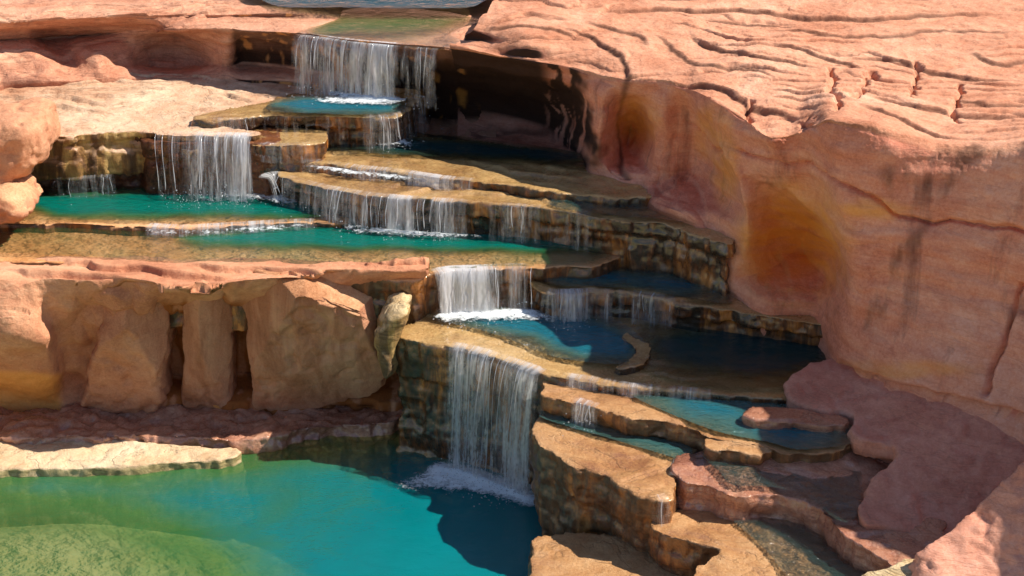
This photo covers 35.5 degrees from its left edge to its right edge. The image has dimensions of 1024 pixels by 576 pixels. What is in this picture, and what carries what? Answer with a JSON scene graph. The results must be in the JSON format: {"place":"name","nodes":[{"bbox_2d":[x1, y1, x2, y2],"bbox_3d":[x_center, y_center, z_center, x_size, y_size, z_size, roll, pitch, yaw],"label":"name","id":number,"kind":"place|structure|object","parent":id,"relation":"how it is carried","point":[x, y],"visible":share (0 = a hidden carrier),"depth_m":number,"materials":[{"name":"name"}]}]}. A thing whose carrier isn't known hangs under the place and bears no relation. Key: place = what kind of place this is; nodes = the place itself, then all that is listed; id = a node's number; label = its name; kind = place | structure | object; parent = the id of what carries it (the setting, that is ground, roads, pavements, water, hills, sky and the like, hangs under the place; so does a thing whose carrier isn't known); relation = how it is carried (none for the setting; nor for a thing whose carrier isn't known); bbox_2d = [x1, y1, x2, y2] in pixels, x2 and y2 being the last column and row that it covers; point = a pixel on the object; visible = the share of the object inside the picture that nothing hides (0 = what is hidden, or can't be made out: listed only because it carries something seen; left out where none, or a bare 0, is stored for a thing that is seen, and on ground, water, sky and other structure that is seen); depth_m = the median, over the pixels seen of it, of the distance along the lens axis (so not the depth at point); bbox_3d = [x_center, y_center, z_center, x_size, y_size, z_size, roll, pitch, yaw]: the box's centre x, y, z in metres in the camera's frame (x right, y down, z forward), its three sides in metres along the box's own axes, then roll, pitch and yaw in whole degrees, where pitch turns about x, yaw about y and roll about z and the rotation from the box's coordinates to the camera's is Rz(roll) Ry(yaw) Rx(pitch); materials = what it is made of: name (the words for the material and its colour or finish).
{"place":"outdoors","nodes":[
{"label":"outdoors","id":0,"kind":"place"},
{"bbox_2d":[0,524,217,575],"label":"ground","id":1,"kind":"structure","parent":0,"point":[73,550],"depth_m":18.64,"materials":[{"name":"green plant"}]},
{"bbox_2d":[0,440,242,527],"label":"rock tongue","id":2,"kind":"object","parent":1,"relation":"on","point":[84,459],"visible":0.56,"depth_m":19.59,"materials":[{"name":"beige stone"}]},
{"bbox_2d":[0,403,401,464],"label":"rock shelf","id":3,"kind":"object","parent":1,"relation":"on","point":[252,435],"visible":0.34,"depth_m":20.30,"materials":[{"name":"brown stone"}]},
{"bbox_2d":[242,264,385,410],"bbox_3d":[-2.377,0.670,20.189,2.074,2.142,1.378,0,24,0],"label":"boulder","id":4,"kind":"object","parent":3,"relation":"on","point":[310,343],"visible":0.74,"depth_m":19.82,"materials":[{"name":"stone"}]},
{"bbox_2d":[396,307,799,485],"bbox_3d":[1.565,1.964,19.691,6.047,2.892,2.789,0,24,0],"label":"rock ledge","id":5,"kind":"object","parent":1,"relation":"on","point":[425,349],"visible":0.23,"depth_m":19.19,"materials":[{"name":"brown stone"}]},
{"bbox_2d":[374,292,411,378],"bbox_3d":[-1.451,0.561,19.608,0.458,0.977,0.848,0,24,0],"label":"boulder","id":6,"kind":"object","parent":5,"relation":"on","point":[392,318],"visible":0.95,"depth_m":19.27,"materials":[{"name":"stone"}]},
{"bbox_2d":[403,343,542,507],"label":"waterfall","id":7,"kind":"structure","parent":5,"relation":"on","point":[454,475],"depth_m":19.02,"materials":[{"name":"liquid"}]},
{"bbox_2d":[569,373,690,397],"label":"waterfall","id":8,"kind":"structure","parent":5,"relation":"on","point":[572,376],"depth_m":18.28,"materials":[{"name":"liquid"}]},
{"bbox_2d":[614,333,650,375],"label":"stone curb","id":9,"kind":"structure","parent":5,"relation":"on","point":[636,362],"depth_m":18.64,"materials":[{"name":"brown stone"}]},
{"bbox_2d":[527,270,822,345],"bbox_3d":[2.325,0.311,20.007,4.253,0.844,1.565,6,25,14],"label":"rock ledge","id":10,"kind":"object","parent":5,"relation":"on","point":[685,311],"visible":0.28,"depth_m":19.50,"materials":[{"name":"brown stone"}]},
{"bbox_2d":[575,295,651,325],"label":"waterfall","id":11,"kind":"structure","parent":10,"relation":"on","point":[607,308],"depth_m":19.62,"materials":[{"name":"liquid"}]},
{"bbox_2d":[540,381,851,463],"bbox_3d":[2.107,1.711,18.006,3.704,0.816,1.754,3,24,6],"label":"rock ledge","id":12,"kind":"object","parent":5,"relation":"on","point":[630,416],"visible":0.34,"depth_m":17.71,"materials":[{"name":"brown stone"}]},
{"bbox_2d":[562,398,601,435],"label":"waterfall","id":13,"kind":"structure","parent":12,"relation":"on","point":[589,406],"depth_m":17.91,"materials":[{"name":"liquid"}]},
{"bbox_2d":[528,532,677,575],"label":"rock ledge","id":14,"kind":"object","parent":1,"relation":"on","point":[579,554],"visible":0.6,"depth_m":16.89,"materials":[{"name":"brown stone"}]},
{"bbox_2d":[648,509,862,575],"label":"rock ledge","id":15,"kind":"object","parent":1,"relation":"on","point":[694,543],"visible":0.49,"depth_m":16.40,"materials":[{"name":"brown stone"}]},
{"bbox_2d":[703,437,772,464],"bbox_3d":[2.434,1.901,17.326,0.757,0.571,0.462,6,25,13],"label":"flat stone","id":16,"kind":"object","parent":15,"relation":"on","point":[744,450],"visible":0.56,"depth_m":17.11,"materials":[{"name":"brown stone"}]},
{"bbox_2d":[744,517,863,575],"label":"shallow water","id":17,"kind":"structure","parent":15,"relation":"on","point":[799,547],"depth_m":16.21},
{"bbox_2d":[670,449,946,573],"bbox_3d":[3.269,2.886,17.118,3.138,2.098,1.797,20,31,37],"label":"rock ledge","id":18,"kind":"object","parent":15,"relation":"on","point":[702,484],"visible":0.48,"depth_m":16.68,"materials":[{"name":"brown stone"}]},
{"bbox_2d":[710,460,860,520],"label":"shallow water","id":19,"kind":"structure","parent":18,"relation":"on","point":[800,485],"depth_m":16.69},
{"bbox_2d":[783,359,1023,533],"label":"rock shelf","id":20,"kind":"object","parent":18,"relation":"on","point":[951,466],"visible":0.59,"depth_m":16.81,"materials":[{"name":"pink stone"}]},
{"bbox_2d":[861,559,914,575],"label":"rock ledge","id":21,"kind":"object","parent":1,"relation":"on","point":[900,569],"visible":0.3,"depth_m":15.20,"materials":[{"name":"stone"}]},
{"bbox_2d":[908,462,1023,575],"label":"boulder","id":22,"kind":"object","parent":1,"relation":"on","point":[986,538],"visible":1,"depth_m":15.06,"materials":[{"name":"pink stone"}]},
{"bbox_2d":[22,184,331,221],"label":"green pool water","id":23,"kind":"structure","parent":0,"point":[133,203],"depth_m":21.32,"materials":[{"name":"teal liquid"}]},
{"bbox_2d":[63,178,114,204],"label":"waterfall","id":24,"kind":"structure","parent":23,"relation":"on","point":[94,194],"depth_m":21.55,"materials":[{"name":"liquid"}]},
{"bbox_2d":[148,132,271,211],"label":"waterfall","id":25,"kind":"structure","parent":23,"relation":"on","point":[240,144],"depth_m":21.34,"materials":[{"name":"liquid"}]},
{"bbox_2d":[261,171,296,205],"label":"waterfall","id":26,"kind":"structure","parent":23,"relation":"on","point":[277,197],"depth_m":21.34,"materials":[{"name":"liquid"}]},
{"bbox_2d":[0,256,429,414],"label":"sandstone bank","id":27,"kind":"structure","parent":0,"point":[51,320],"depth_m":19.57,"materials":[{"name":"brown stone"}]},
{"bbox_2d":[0,174,42,223],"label":"boulder","id":28,"kind":"object","parent":27,"relation":"on","point":[19,199],"visible":0.87,"depth_m":20.30,"materials":[{"name":"stone"}]},
{"bbox_2d":[0,97,60,183],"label":"boulder","id":29,"kind":"object","parent":28,"relation":"on","point":[30,131],"visible":0.92,"depth_m":20.43,"materials":[{"name":"stone"}]},
{"bbox_2d":[81,302,176,413],"bbox_3d":[-4.931,0.683,20.346,1.279,2.007,1.279,0,24,0],"label":"boulder","id":30,"kind":"object","parent":27,"relation":"on","point":[129,369],"visible":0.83,"depth_m":20.04,"materials":[{"name":"stone"}]},
{"bbox_2d":[36,126,281,198],"bbox_3d":[-5.092,-1.696,22.276,4.116,1.223,1.305,4,24,9],"label":"rock outcrop","id":31,"kind":"object","parent":27,"relation":"on","point":[147,178],"visible":0.29,"depth_m":21.61,"materials":[{"name":"brown stone"}]},
{"bbox_2d":[181,298,236,409],"bbox_3d":[-3.887,0.719,20.502,0.830,2.037,1.120,0,24,0],"label":"boulder","id":32,"kind":"object","parent":27,"relation":"on","point":[209,341],"visible":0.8,"depth_m":20.14,"materials":[{"name":"stone"}]},
{"bbox_2d":[0,232,619,330],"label":"rock ledge","id":33,"kind":"object","parent":27,"relation":"on","point":[425,294],"visible":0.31,"depth_m":20.16,"materials":[{"name":"brown stone"}]},
{"bbox_2d":[0,187,350,237],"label":"rock ledge","id":34,"kind":"object","parent":33,"relation":"on","point":[135,225],"visible":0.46,"depth_m":20.90,"materials":[{"name":"brown stone"}]},
{"bbox_2d":[276,170,735,296],"bbox_3d":[-0.109,-0.749,20.885,6.346,1.049,1.276,8,25,18],"label":"rock ledge","id":35,"kind":"object","parent":33,"relation":"on","point":[638,242],"visible":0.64,"depth_m":20.34,"materials":[{"name":"brown stone"}]},
{"bbox_2d":[281,178,479,247],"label":"waterfall","id":36,"kind":"structure","parent":35,"relation":"on","point":[399,218],"depth_m":20.56,"materials":[{"name":"liquid"}]},
{"bbox_2d":[318,164,450,190],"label":"waterfall","id":37,"kind":"structure","parent":35,"relation":"on","point":[431,180],"depth_m":20.95,"materials":[{"name":"liquid"}]},
{"bbox_2d":[278,135,651,207],"bbox_3d":[-0.744,-1.467,21.722,5.932,0.701,1.659,8,25,17],"label":"rock ledge","id":38,"kind":"object","parent":35,"relation":"on","point":[573,180],"visible":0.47,"depth_m":21.10,"materials":[{"name":"brown stone"}]},
{"bbox_2d":[249,127,328,179],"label":"rock ledge","id":39,"kind":"object","parent":38,"relation":"on","point":[294,149],"visible":0.69,"depth_m":21.45,"materials":[{"name":"brown stone"}]},
{"bbox_2d":[507,207,523,236],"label":"waterfall","id":40,"kind":"structure","parent":35,"relation":"on","point":[511,217],"depth_m":20.28,"materials":[{"name":"liquid"}]},
{"bbox_2d":[551,199,693,223],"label":"shallow water","id":41,"kind":"structure","parent":35,"relation":"on","point":[570,202],"depth_m":20.13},
{"bbox_2d":[0,0,495,143],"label":"ledge","id":42,"kind":"object","parent":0,"point":[44,43],"visible":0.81,"depth_m":23.41,"materials":[{"name":"stone"}]},
{"bbox_2d":[0,72,308,180],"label":"rock ledge","id":43,"kind":"object","parent":42,"relation":"on","point":[103,125],"visible":0.68,"depth_m":22.09,"materials":[{"name":"stone"}]},
{"bbox_2d":[191,85,419,148],"bbox_3d":[-2.828,-2.276,22.452,3.071,0.744,1.575,0,24,0],"label":"rock ledge","id":44,"kind":"object","parent":42,"relation":"on","point":[364,128],"visible":0.55,"depth_m":21.90,"materials":[{"name":"brown stone"}]},
{"bbox_2d":[295,35,435,110],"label":"waterfall","id":45,"kind":"structure","parent":44,"relation":"on","point":[377,60],"depth_m":22.17,"materials":[{"name":"liquid"}]},
{"bbox_2d":[0,436,541,575],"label":"pool water","id":46,"kind":"structure","parent":0,"point":[335,506],"depth_m":18.68,"materials":[{"name":"teal liquid"}]},
{"bbox_2d":[530,411,696,553],"bbox_3d":[1.040,2.881,18.089,2.007,2.511,1.687,10,26,21],"label":"rock ledge","id":47,"kind":"object","parent":46,"relation":"in","point":[598,483],"visible":0.59,"depth_m":17.38,"materials":[{"name":"brown stone"}]},
{"bbox_2d":[539,411,691,457],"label":"step pool water","id":48,"kind":"structure","parent":47,"relation":"on","point":[670,446],"depth_m":17.74,"materials":[{"name":"teal liquid"}]},
{"bbox_2d":[0,224,610,265],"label":"long pool water","id":49,"kind":"structure","parent":0,"point":[292,236],"depth_m":20.49,"materials":[{"name":"teal liquid"}]},
{"bbox_2d":[151,221,306,238],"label":"waterfall","id":50,"kind":"structure","parent":49,"relation":"on","point":[252,225],"depth_m":20.66,"materials":[{"name":"liquid"}]},
{"bbox_2d":[266,93,407,114],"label":"blue pool water","id":51,"kind":"structure","parent":0,"point":[303,104],"depth_m":22.04,"materials":[{"name":"blue liquid"}]},
{"bbox_2d":[262,0,484,7],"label":"pond water","id":52,"kind":"structure","parent":0,"point":[430,3],"depth_m":23.55,"materials":[{"name":"liquid"}]},
{"bbox_2d":[306,7,477,47],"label":"top pond water","id":53,"kind":"structure","parent":0,"point":[392,23],"depth_m":23.08,"materials":[{"name":"green liquid"}]},
{"bbox_2d":[331,132,583,166],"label":"pool of water","id":54,"kind":"structure","parent":0,"point":[452,146],"depth_m":21.79,"materials":[{"name":"blue liquid"}]},
{"bbox_2d":[369,97,449,152],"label":"waterfall","id":55,"kind":"structure","parent":54,"relation":"on","point":[402,141],"depth_m":21.74,"materials":[{"name":"liquid"}]},
{"bbox_2d":[429,307,643,363],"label":"curved pool water","id":56,"kind":"structure","parent":0,"point":[593,337],"depth_m":19.33,"materials":[{"name":"blue liquid"}]},
{"bbox_2d":[433,264,552,332],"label":"waterfall","id":57,"kind":"structure","parent":56,"relation":"on","point":[465,291],"depth_m":19.66,"materials":[{"name":"liquid"}]},
{"bbox_2d":[541,289,596,329],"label":"waterfall","id":58,"kind":"structure","parent":56,"relation":"on","point":[567,295],"depth_m":19.56,"materials":[{"name":"liquid"}]},
{"bbox_2d":[545,267,733,302],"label":"side stream water","id":59,"kind":"structure","parent":0,"point":[673,284],"depth_m":19.84,"materials":[{"name":"blue liquid"}]},
{"bbox_2d":[450,0,1023,444],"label":"canyon wall","id":60,"kind":"structure","parent":0,"point":[848,174],"depth_m":19.25,"materials":[{"name":"stone"}]},
{"bbox_2d":[653,325,826,374],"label":"dark pool water","id":61,"kind":"structure","parent":0,"point":[736,353],"depth_m":18.84,"materials":[{"name":"liquid"}]},
{"bbox_2d":[634,393,850,449],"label":"stream water","id":62,"kind":"structure","parent":0,"point":[726,415],"depth_m":17.55,"materials":[{"name":"teal liquid"}]},
{"bbox_2d":[742,406,848,434],"bbox_3d":[3.100,1.537,17.529,1.176,0.359,0.394,3,24,6],"label":"flat stone","id":63,"kind":"object","parent":62,"relation":"in","point":[769,418],"visible":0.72,"depth_m":17.38,"materials":[{"name":"brown stone"}]}
]}

